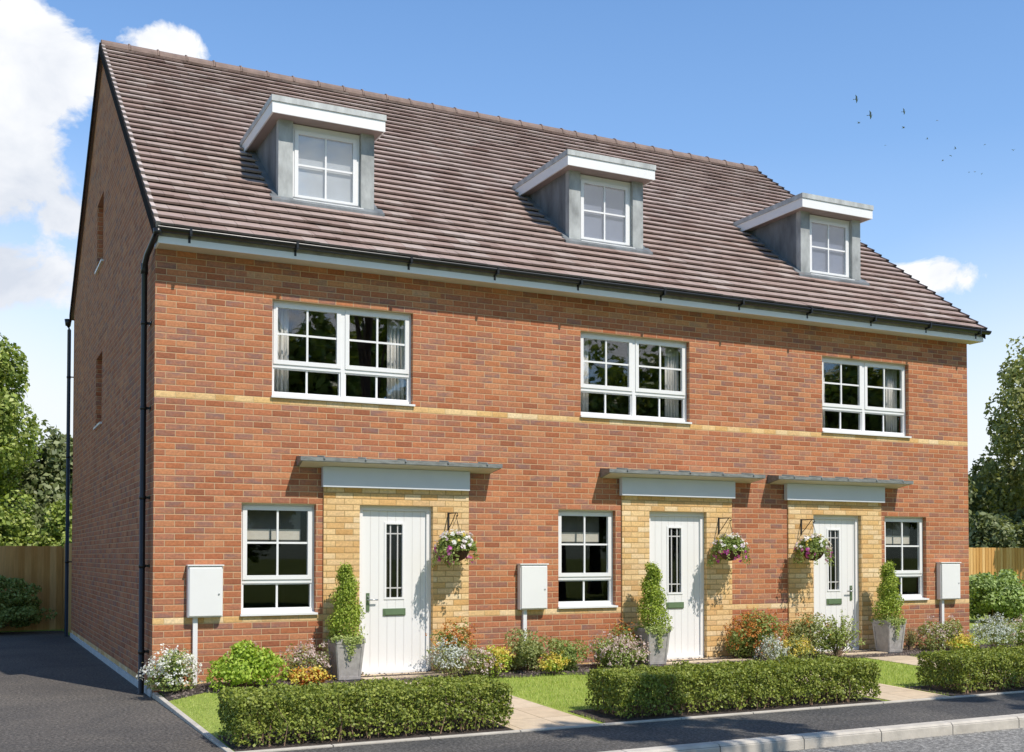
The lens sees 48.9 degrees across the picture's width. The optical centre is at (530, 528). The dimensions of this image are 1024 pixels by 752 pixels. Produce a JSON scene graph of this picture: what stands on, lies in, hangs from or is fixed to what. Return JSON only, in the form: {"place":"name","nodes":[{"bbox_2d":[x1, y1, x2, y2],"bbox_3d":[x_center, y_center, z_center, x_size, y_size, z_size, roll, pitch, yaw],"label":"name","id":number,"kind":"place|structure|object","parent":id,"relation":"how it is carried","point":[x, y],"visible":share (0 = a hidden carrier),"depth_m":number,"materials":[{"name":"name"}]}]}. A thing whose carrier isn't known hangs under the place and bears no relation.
{"place":"outdoors","nodes":[
{"label":"outdoors","id":0,"kind":"place"},
{"bbox_2d":[0,631,224,751],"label":"driveway","id":1,"kind":"structure","parent":0,"point":[60,691],"depth_m":12.00,"materials":[{"name":"grey asphalt"}]},
{"bbox_2d":[152,692,233,751],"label":"driveway edging","id":2,"kind":"object","parent":1,"relation":"on","point":[167,704],"visible":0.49,"depth_m":10.84,"materials":[{"name":"concrete"}]},
{"bbox_2d":[405,682,598,729],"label":"garden path","id":3,"kind":"structure","parent":0,"point":[527,714],"depth_m":11.08,"materials":[{"name":"stone"}]},
{"bbox_2d":[0,609,1023,643],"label":"garden ground","id":4,"kind":"structure","parent":0,"point":[971,622],"depth_m":24.20,"materials":[{"name":"green plant"}]},
{"bbox_2d":[0,489,36,545],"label":"background tree","id":5,"kind":"object","parent":4,"relation":"on","point":[17,526],"visible":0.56,"depth_m":28.27,"materials":[{"name":"green plant"}]},
{"bbox_2d":[0,335,44,502],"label":"leafy tree","id":6,"kind":"object","parent":4,"relation":"on","point":[11,451],"visible":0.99,"depth_m":30.14,"materials":[{"name":"green plant"}]},
{"bbox_2d":[0,575,57,627],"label":"bush","id":7,"kind":"object","parent":4,"relation":"on","point":[20,608],"visible":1,"depth_m":23.20,"materials":[{"name":"green plant"}]},
{"bbox_2d":[0,546,63,630],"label":"fence","id":8,"kind":"object","parent":4,"relation":"on","point":[42,567],"visible":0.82,"depth_m":24.32,"materials":[{"name":"brown wood"}]},
{"bbox_2d":[0,419,72,544],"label":"background tree","id":9,"kind":"object","parent":4,"relation":"on","point":[43,482],"visible":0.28,"depth_m":32.47,"materials":[{"name":"green plant"}]},
{"bbox_2d":[24,499,71,547],"bbox_3d":[-11.655,0.783,28.950,2.263,3.103,2.268,0,-1,-6],"label":"background tree","id":10,"kind":"object","parent":4,"relation":"on","point":[57,524],"visible":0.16,"depth_m":28.28,"materials":[{"name":"green plant"}]},
{"bbox_2d":[63,543,71,632],"bbox_3d":[-9.648,1.246,23.628,0.140,1.886,2.150,1,-2,-27],"label":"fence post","id":11,"kind":"object","parent":4,"relation":"on","point":[70,581],"visible":0.34,"depth_m":23.21,"materials":[{"name":"brown wood"}]},
{"bbox_2d":[968,474,983,528],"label":"background tree","id":12,"kind":"object","parent":4,"relation":"on","point":[973,498],"visible":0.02,"depth_m":41.36,"materials":[{"name":"green plant"}]},
{"bbox_2d":[968,476,987,520],"bbox_3d":[14.274,0.174,39.755,3.510,4.845,3.310,1,-2,-27],"label":"background tree","id":13,"kind":"object","parent":4,"relation":"on","point":[973,493],"visible":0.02,"depth_m":39.15,"materials":[{"name":"green plant"}]},
{"bbox_2d":[968,336,1023,517],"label":"leafy tree","id":14,"kind":"object","parent":4,"relation":"on","point":[1007,443],"visible":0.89,"depth_m":39.09,"materials":[{"name":"green plant"}]},
{"bbox_2d":[968,511,1023,547],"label":"background tree","id":15,"kind":"object","parent":4,"relation":"on","point":[987,530],"visible":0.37,"depth_m":35.59,"materials":[{"name":"green plant"}]},
{"bbox_2d":[969,569,1022,606],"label":"bush","id":16,"kind":"object","parent":4,"relation":"on","point":[991,577],"visible":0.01,"depth_m":29.62,"materials":[{"name":"green plant"}]},
{"bbox_2d":[969,568,1023,621],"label":"bush","id":17,"kind":"object","parent":4,"relation":"on","point":[1002,595],"visible":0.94,"depth_m":25.09,"materials":[{"name":"green plant"}]},
{"bbox_2d":[969,547,1023,603],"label":"fence","id":18,"kind":"object","parent":4,"relation":"on","point":[986,560],"visible":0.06,"depth_m":33.25,"materials":[{"name":"brown wood"}]},
{"bbox_2d":[970,454,1023,518],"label":"background tree","id":19,"kind":"object","parent":4,"relation":"on","point":[995,493],"visible":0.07,"depth_m":42.23,"materials":[{"name":"green plant"}]},
{"bbox_2d":[991,508,1023,538],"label":"background tree","id":20,"kind":"object","parent":4,"relation":"on","point":[1019,517],"visible":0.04,"depth_m":38.06,"materials":[{"name":"green plant"}]},
{"bbox_2d":[0,0,1023,475],"label":"sky","id":21,"kind":"structure","parent":0,"point":[772,86],"materials":[{"name":"blue"}]},
{"bbox_2d":[159,654,1003,751],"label":"lawn","id":22,"kind":"structure","parent":0,"point":[207,726],"depth_m":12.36,"materials":[{"name":"green plant"}]},
{"bbox_2d":[217,717,511,751],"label":"planting bed","id":23,"kind":"object","parent":22,"relation":"on","point":[310,741],"visible":0.5,"depth_m":9.97,"materials":[{"name":"soil"}]},
{"bbox_2d":[215,673,513,747],"bbox_3d":[-1.467,1.598,10.197,2.668,0.546,0.891,1,-2,-27],"label":"hedge","id":24,"kind":"object","parent":23,"relation":"on","point":[392,694],"visible":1,"depth_m":9.92,"materials":[{"name":"green plant"}]},
{"bbox_2d":[361,671,453,679],"bbox_3d":[-1.566,1.934,13.967,1.200,0.242,0.492,1,-2,-27],"label":"door step","id":25,"kind":"object","parent":22,"relation":"on","point":[410,676],"depth_m":13.88,"materials":[{"name":"concrete"}]},
{"bbox_2d":[159,643,1015,700],"bbox_3d":[2.851,1.909,15.981,15.500,0.104,0.935,1,-2,-27],"label":"planting bed","id":26,"kind":"object","parent":22,"relation":"on","point":[168,697],"visible":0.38,"depth_m":14.28,"materials":[{"name":"soil"}]},
{"bbox_2d":[136,643,203,691],"bbox_3d":[-4.015,1.548,12.643,0.676,0.541,0.642,-1,-2,36],"label":"flowering shrub","id":27,"kind":"object","parent":26,"relation":"on","point":[171,673],"visible":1,"depth_m":12.54,"materials":[{"name":"white plant"}]},
{"bbox_2d":[205,639,290,691],"bbox_3d":[-3.212,1.535,12.725,0.949,0.588,0.672,1,-2,-27],"label":"leafy shrub","id":28,"kind":"object","parent":26,"relation":"on","point":[243,662],"visible":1,"depth_m":12.60,"materials":[{"name":"green plant"}]},
{"bbox_2d":[279,638,332,681],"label":"flowering shrub","id":29,"kind":"object","parent":26,"relation":"on","point":[302,654],"visible":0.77,"depth_m":13.25,"materials":[{"name":"pink plant"}]},
{"bbox_2d":[284,659,335,687],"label":"flowering shrub","id":30,"kind":"object","parent":26,"relation":"on","point":[311,676],"visible":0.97,"depth_m":12.88,"materials":[{"name":"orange plant"}]},
{"bbox_2d":[325,562,367,680],"bbox_3d":[-2.219,1.103,13.595,0.529,1.450,0.523,1,-2,-27],"label":"potted topiary","id":31,"kind":"object","parent":26,"relation":"on","point":[346,648],"visible":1,"depth_m":13.45,"materials":[{"name":"plant"}]},
{"bbox_2d":[422,635,475,679],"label":"flowering shrub","id":32,"kind":"object","parent":26,"relation":"on","point":[449,659],"visible":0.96,"depth_m":13.70,"materials":[{"name":"white plant"}]},
{"bbox_2d":[425,616,480,673],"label":"flowering shrub","id":33,"kind":"object","parent":26,"relation":"on","point":[461,636],"visible":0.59,"depth_m":14.22,"materials":[{"name":"orange plant"}]},
{"bbox_2d":[455,645,501,677],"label":"flowering shrub","id":34,"kind":"object","parent":26,"relation":"on","point":[478,664],"visible":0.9,"depth_m":13.82,"materials":[{"name":"pink plant"}]},
{"bbox_2d":[477,642,515,677],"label":"flowering shrub","id":35,"kind":"object","parent":26,"relation":"on","point":[493,650],"visible":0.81,"depth_m":13.93,"materials":[{"name":"yellow plant"}]},
{"bbox_2d":[498,627,561,672],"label":"leafy shrub","id":36,"kind":"object","parent":26,"relation":"on","point":[529,651],"visible":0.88,"depth_m":14.40,"materials":[{"name":"green plant"}]},
{"bbox_2d":[538,650,570,674],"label":"flowering shrub","id":37,"kind":"object","parent":26,"relation":"on","point":[552,667],"visible":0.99,"depth_m":14.29,"materials":[{"name":"yellow plant"}]},
{"bbox_2d":[546,637,589,670],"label":"leafy shrub","id":38,"kind":"object","parent":26,"relation":"on","point":[571,652],"visible":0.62,"depth_m":14.64,"materials":[{"name":"green plant"}]},
{"bbox_2d":[170,642,1016,697],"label":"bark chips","id":39,"kind":"object","parent":26,"relation":"on","point":[502,674],"visible":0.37,"depth_m":14.55,"materials":[{"name":"brown wood"}]},
{"bbox_2d":[586,631,653,668],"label":"flowering shrub","id":40,"kind":"object","parent":26,"relation":"on","point":[613,657],"visible":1,"depth_m":14.92,"materials":[{"name":"white plant"}]},
{"bbox_2d":[606,618,640,663],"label":"flowering shrub","id":41,"kind":"object","parent":26,"relation":"on","point":[621,630],"visible":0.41,"depth_m":15.39,"materials":[{"name":"plant"}]},
{"bbox_2d":[633,561,672,665],"bbox_3d":[1.712,1.158,15.466,0.550,1.435,0.562,1,-2,-27],"label":"potted topiary","id":42,"kind":"object","parent":26,"relation":"on","point":[657,633],"visible":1,"depth_m":15.38,"materials":[{"name":"plant"}]},
{"bbox_2d":[724,607,789,658],"bbox_3d":[3.294,1.515,16.242,1.081,0.786,0.872,1,-2,-27],"label":"flowering shrub","id":43,"kind":"object","parent":26,"relation":"on","point":[745,643],"visible":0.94,"depth_m":16.12,"materials":[{"name":"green plant"}]},
{"bbox_2d":[773,633,818,661],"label":"flowering shrub","id":44,"kind":"object","parent":26,"relation":"on","point":[805,650],"visible":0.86,"depth_m":15.93,"materials":[{"name":"yellow plant"}]},
{"bbox_2d":[777,608,832,656],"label":"flowering shrub","id":45,"kind":"object","parent":26,"relation":"on","point":[806,628],"visible":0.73,"depth_m":16.48,"materials":[{"name":"green plant"}]},
{"bbox_2d":[870,560,906,652],"bbox_3d":[5.555,1.203,17.467,0.539,1.440,0.530,1,-2,-27],"label":"potted topiary","id":46,"kind":"object","parent":26,"relation":"on","point":[889,630],"visible":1,"depth_m":17.34,"materials":[{"name":"plant"}]},
{"bbox_2d":[903,626,917,649],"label":"twiggy plant","id":47,"kind":"object","parent":26,"relation":"on","point":[911,640],"visible":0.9,"depth_m":17.67,"materials":[{"name":"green plant"}]},
{"bbox_2d":[915,616,964,650],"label":"flowering shrub","id":48,"kind":"object","parent":26,"relation":"on","point":[944,632],"visible":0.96,"depth_m":17.78,"materials":[{"name":"green plant"}]},
{"bbox_2d":[666,656,752,664],"bbox_3d":[2.425,1.983,15.981,1.500,0.242,0.492,1,-2,-27],"label":"door step","id":49,"kind":"object","parent":22,"relation":"on","point":[704,661],"depth_m":15.99,"materials":[{"name":"concrete"}]},
{"bbox_2d":[570,693,881,722],"bbox_3d":[2.169,1.889,11.984,3.600,0.024,0.815,1,-2,-27],"label":"planting bed","id":50,"kind":"object","parent":22,"relation":"on","point":[600,715],"visible":0.6,"depth_m":11.69,"materials":[{"name":"soil"}]},
{"bbox_2d":[585,653,881,718],"bbox_3d":[2.239,1.652,12.043,3.463,0.529,0.852,1,-2,-27],"label":"hedge","id":51,"kind":"object","parent":50,"relation":"on","point":[679,685],"visible":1,"depth_m":11.72,"materials":[{"name":"green plant"}]},
{"bbox_2d":[754,632,791,661],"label":"flowering shrub","id":52,"kind":"object","parent":22,"relation":"on","point":[772,642],"visible":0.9,"depth_m":15.72,"materials":[{"name":"white plant"}]},
{"bbox_2d":[808,611,865,656],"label":"feathery plant","id":53,"kind":"object","parent":22,"relation":"on","point":[836,637],"visible":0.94,"depth_m":16.50,"materials":[{"name":"green plant"}]},
{"bbox_2d":[820,650,887,655],"bbox_3d":[4.947,2.014,17.253,1.190,0.242,0.492,1,-2,-27],"label":"door step","id":54,"kind":"object","parent":22,"relation":"on","point":[874,652],"depth_m":17.18,"materials":[{"name":"concrete"}]},
{"bbox_2d":[945,631,979,650],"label":"flowering shrub","id":55,"kind":"object","parent":22,"relation":"on","point":[960,642],"visible":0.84,"depth_m":17.41,"materials":[{"name":"yellow plant"}]},
{"bbox_2d":[906,680,1023,695],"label":"planting bed","id":56,"kind":"object","parent":22,"relation":"on","point":[952,692],"visible":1,"depth_m":13.44,"materials":[{"name":"soil"}]},
{"bbox_2d":[915,644,1023,693],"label":"hedge","id":57,"kind":"object","parent":56,"relation":"on","point":[1000,662],"visible":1,"depth_m":13.41,"materials":[{"name":"green plant"}]},
{"bbox_2d":[967,612,1020,650],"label":"flowering shrub","id":58,"kind":"object","parent":22,"relation":"on","point":[997,634],"visible":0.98,"depth_m":17.60,"materials":[{"name":"white plant"}]},
{"bbox_2d":[994,613,1023,647],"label":"flowering shrub","id":59,"kind":"object","parent":22,"relation":"on","point":[1021,635],"visible":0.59,"depth_m":17.92,"materials":[{"name":"green plant"}]},
{"bbox_2d":[276,693,1023,751],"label":"pavement","id":60,"kind":"structure","parent":0,"point":[638,735],"depth_m":10.48,"materials":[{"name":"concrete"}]},
{"bbox_2d":[801,674,946,700],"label":"garden path","id":61,"kind":"structure","parent":0,"point":[891,693],"depth_m":13.01,"materials":[{"name":"stone"}]},
{"bbox_2d":[781,728,1023,751],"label":"road","id":62,"kind":"structure","parent":0,"point":[1008,740],"depth_m":10.27,"materials":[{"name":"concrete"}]},
{"bbox_2d":[865,655,1022,681],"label":"garden path","id":63,"kind":"structure","parent":0,"point":[908,660],"depth_m":16.54,"materials":[{"name":"stone"}]},
{"label":"ground","id":64,"kind":"structure","parent":0,"visible":0},
{"bbox_2d":[64,40,509,696],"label":"terraced house","id":65,"kind":"structure","parent":64,"relation":"on","point":[210,240],"depth_m":14.40,"materials":[{"name":"red brick"}]},
{"bbox_2d":[186,565,223,684],"bbox_3d":[-3.791,1.146,13.102,0.416,1.455,0.117,1,-2,-27],"label":"meter box","id":66,"kind":"object","parent":65,"relation":"attached to","point":[204,591],"visible":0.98,"depth_m":13.06,"materials":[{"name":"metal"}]},
{"bbox_2d":[189,567,221,616],"bbox_3d":[-3.771,0.734,13.073,0.376,0.568,0.016,1,-2,-27],"label":"door","id":67,"kind":"structure","parent":66,"relation":"in","point":[205,583],"depth_m":13.06,"materials":[{"name":"white plastic"}]},
{"bbox_2d":[247,510,299,540],"bbox_3d":[-3.174,-0.070,13.778,0.725,0.440,0.008,1,-2,-27],"label":"roller blind","id":68,"kind":"object","parent":65,"relation":"attached to","point":[261,525],"visible":0.63,"depth_m":13.78,"materials":[{"name":"fabric"}]},
{"bbox_2d":[240,503,317,615],"bbox_3d":[-3.052,0.370,13.623,0.937,1.348,0.180,1,-2,-27],"label":"window","id":69,"kind":"structure","parent":65,"relation":"in","point":[246,579],"depth_m":13.65,"materials":[{"name":"white plastic"}]},
{"bbox_2d":[274,308,288,391],"bbox_3d":[-3.099,-2.143,13.869,0.252,1.290,0.058,1,-2,-27],"label":"curtain","id":70,"kind":"object","parent":65,"relation":"hanging from","point":[281,380],"visible":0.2,"depth_m":13.89,"materials":[{"name":"white fabric"}]},
{"bbox_2d":[298,136,351,202],"bbox_3d":[-2.709,-4.759,14.864,0.850,0.963,0.004,1,-2,-27],"label":"window blind","id":71,"kind":"object","parent":65,"relation":"attached to","point":[311,151],"depth_m":14.85,"materials":[{"name":"fabric"}]},
{"bbox_2d":[271,300,414,406],"bbox_3d":[-2.331,-2.170,14.049,1.842,1.198,0.180,1,-2,-27],"label":"window","id":72,"kind":"structure","parent":65,"relation":"in","point":[342,367],"depth_m":14.06,"materials":[{"name":"white plastic"}]},
{"bbox_2d":[362,511,425,670],"bbox_3d":[-1.728,0.782,14.294,0.852,2.011,0.104,1,-2,-27],"label":"door","id":73,"kind":"structure","parent":65,"relation":"in","point":[394,626],"depth_m":14.29,"materials":[{"name":"white plastic"}]},
{"bbox_2d":[387,319,404,399],"bbox_3d":[-1.736,-2.127,14.557,0.247,1.290,0.058,1,-2,-27],"label":"curtain","id":74,"kind":"object","parent":65,"relation":"hanging from","point":[395,360],"visible":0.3,"depth_m":14.55,"materials":[{"name":"white fabric"}]},
{"bbox_2d":[447,512,457,530],"bbox_3d":[-0.989,-0.095,14.409,0.024,0.240,0.317,1,-2,-27],"label":"basket bracket","id":75,"kind":"object","parent":65,"relation":"attached to","point":[448,521],"visible":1,"depth_m":14.54,"materials":[{"name":"black metal"}]},
{"bbox_2d":[431,516,478,567],"bbox_3d":[-0.950,0.167,14.302,0.650,0.669,0.516,1,-2,-27],"label":"hanging basket","id":76,"kind":"object","parent":75,"relation":"hanging from","point":[456,546],"visible":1,"depth_m":14.18,"materials":[{"name":"green metal"}]},
{"bbox_2d":[364,91,775,667],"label":"terraced house","id":77,"kind":"structure","parent":64,"relation":"on","point":[634,469],"depth_m":16.24,"materials":[{"name":"red brick"}]},
{"bbox_2d":[517,563,548,640],"bbox_3d":[0.034,1.193,15.033,0.426,1.455,0.117,1,-2,-27],"label":"meter box","id":78,"kind":"object","parent":77,"relation":"attached to","point":[531,586],"visible":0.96,"depth_m":14.99,"materials":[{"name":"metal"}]},
{"bbox_2d":[521,566,546,608],"bbox_3d":[0.054,0.781,15.003,0.386,0.568,0.016,1,-2,-27],"label":"door","id":79,"kind":"structure","parent":78,"relation":"in","point":[533,578],"depth_m":14.99,"materials":[{"name":"white plastic"}]},
{"bbox_2d":[561,516,598,542],"bbox_3d":[0.643,-0.023,15.704,0.725,0.440,0.008,1,-2,-27],"label":"roller blind","id":80,"kind":"object","parent":77,"relation":"attached to","point":[571,529],"visible":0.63,"depth_m":15.72,"materials":[{"name":"fabric"}]},
{"bbox_2d":[581,339,587,411],"bbox_3d":[0.712,-2.097,15.793,0.252,1.290,0.058,1,-2,-27],"label":"curtain","id":81,"kind":"object","parent":77,"relation":"hanging from","point":[584,402],"visible":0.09,"depth_m":15.82,"materials":[{"name":"white fabric"}]},
{"bbox_2d":[558,510,617,608],"bbox_3d":[0.765,0.417,15.549,0.937,1.348,0.180,1,-2,-27],"label":"window","id":82,"kind":"structure","parent":77,"relation":"in","point":[608,576],"depth_m":15.58,"materials":[{"name":"white plastic"}]},
{"bbox_2d":[584,184,623,241],"bbox_3d":[1.090,-4.712,16.781,0.831,0.963,0.004,1,-2,-27],"label":"window blind","id":83,"kind":"object","parent":77,"relation":"attached to","point":[614,204],"depth_m":16.78,"materials":[{"name":"fabric"}]},
{"bbox_2d":[580,332,691,423],"bbox_3d":[1.481,-2.123,15.972,1.842,1.198,0.180,1,-2,-27],"label":"window","id":84,"kind":"structure","parent":77,"relation":"in","point":[632,390],"depth_m":15.99,"materials":[{"name":"white plastic"}]},
{"bbox_2d":[664,347,678,417],"bbox_3d":[2.076,-2.080,16.481,0.247,1.290,0.058,1,-2,-27],"label":"curtain","id":85,"kind":"object","parent":77,"relation":"hanging from","point":[671,381],"visible":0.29,"depth_m":16.47,"materials":[{"name":"white fabric"}]},
{"bbox_2d":[650,516,699,655],"bbox_3d":[2.078,0.829,16.235,0.857,2.011,0.067,1,-2,-27],"label":"door","id":86,"kind":"structure","parent":77,"relation":"in","point":[683,605],"depth_m":16.28,"materials":[{"name":"white plastic"}]},
{"bbox_2d":[718,517,731,533],"bbox_3d":[2.829,-0.048,16.335,0.024,0.240,0.317,1,-2,-27],"label":"basket bracket","id":87,"kind":"object","parent":77,"relation":"attached to","point":[719,518],"visible":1,"depth_m":16.46,"materials":[{"name":"black metal"}]},
{"bbox_2d":[706,523,750,566],"bbox_3d":[2.892,0.217,16.225,0.634,0.676,0.545,1,-2,-27],"label":"hanging basket","id":88,"kind":"object","parent":87,"relation":"hanging from","point":[728,547],"visible":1,"depth_m":16.11,"materials":[{"name":"multicoloured metal"}]},
{"bbox_2d":[237,691,1023,751],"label":"edging","id":89,"kind":"object","parent":64,"relation":"on","point":[541,729],"visible":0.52,"depth_m":10.71,"materials":[{"name":"concrete"}]},
{"bbox_2d":[577,132,991,654],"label":"terraced house","id":90,"kind":"structure","parent":64,"relation":"on","point":[852,477],"depth_m":18.19,"materials":[{"name":"red brick"}]},
{"bbox_2d":[800,519,814,534],"bbox_3d":[4.204,-0.031,17.029,0.024,0.240,0.317,1,-2,-27],"label":"basket bracket","id":91,"kind":"object","parent":90,"relation":"attached to","point":[801,531],"visible":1,"depth_m":17.16,"materials":[{"name":"black metal"}]},
{"bbox_2d":[792,524,834,566],"bbox_3d":[4.255,0.236,16.900,0.677,0.680,0.558,1,-2,-27],"label":"hanging basket","id":92,"kind":"object","parent":91,"relation":"hanging from","point":[813,548],"visible":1,"depth_m":16.79,"materials":[{"name":"multicoloured metal"}]},
{"bbox_2d":[822,363,824,427],"bbox_3d":[4.547,-2.050,17.728,0.252,1.290,0.058,1,-2,-27],"label":"curtain","id":93,"kind":"object","parent":90,"relation":"hanging from","point":[823,417],"visible":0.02,"depth_m":17.75,"materials":[{"name":"white fabric"}]},
{"bbox_2d":[812,223,843,274],"bbox_3d":[4.934,-4.665,18.721,0.839,0.963,0.004,1,-2,-27],"label":"window blind","id":94,"kind":"object","parent":90,"relation":"attached to","point":[836,242],"depth_m":18.72,"materials":[{"name":"fabric"}]},
{"bbox_2d":[813,519,854,648],"bbox_3d":[4.740,0.861,17.558,0.842,2.011,0.104,1,-2,-27],"label":"door","id":95,"kind":"structure","parent":90,"relation":"in","point":[826,601],"depth_m":17.61,"materials":[{"name":"white plastic"}]},
{"bbox_2d":[822,357,911,437],"bbox_3d":[5.315,-2.076,17.907,1.842,1.198,0.180,1,-2,-27],"label":"window","id":96,"kind":"structure","parent":90,"relation":"in","point":[862,408],"depth_m":17.93,"materials":[{"name":"white plastic"}]},
{"bbox_2d":[885,369,896,432],"bbox_3d":[5.910,-2.033,18.416,0.247,1.290,0.058,1,-2,-27],"label":"curtain","id":97,"kind":"object","parent":90,"relation":"hanging from","point":[890,397],"visible":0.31,"depth_m":18.40,"materials":[{"name":"white fabric"}]},
{"bbox_2d":[885,522,909,544],"bbox_3d":[5.919,0.041,18.366,0.725,0.440,0.008,1,-2,-27],"label":"roller blind","id":98,"kind":"object","parent":90,"relation":"attached to","point":[893,533],"visible":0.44,"depth_m":18.40,"materials":[{"name":"fabric"}]},
{"bbox_2d":[884,516,928,599],"bbox_3d":[6.041,0.482,18.212,0.937,1.348,0.180,1,-2,-27],"label":"window","id":99,"kind":"structure","parent":90,"relation":"in","point":[901,573],"depth_m":18.32,"materials":[{"name":"white plastic"}]},
{"bbox_2d":[936,562,960,644],"bbox_3d":[6.881,1.277,18.488,0.456,1.455,0.117,1,-2,-27],"label":"meter box","id":100,"kind":"object","parent":90,"relation":"attached to","point":[948,580],"visible":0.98,"depth_m":18.43,"materials":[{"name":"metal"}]},
{"bbox_2d":[941,564,959,598],"bbox_3d":[6.901,0.865,18.458,0.416,0.568,0.016,1,-2,-27],"label":"door","id":101,"kind":"structure","parent":100,"relation":"in","point":[950,573],"depth_m":18.45,"materials":[{"name":"white plastic"}]},
{"bbox_2d":[666,718,1021,751],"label":"kerb bed","id":102,"kind":"object","parent":64,"relation":"on","point":[840,735],"depth_m":10.26,"materials":[{"name":"grey concrete"}]},
{"bbox_2d":[603,713,1023,751],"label":"kerb","id":103,"kind":"structure","parent":102,"relation":"on","point":[866,736],"depth_m":10.28,"materials":[{"name":"concrete"}]}
]}

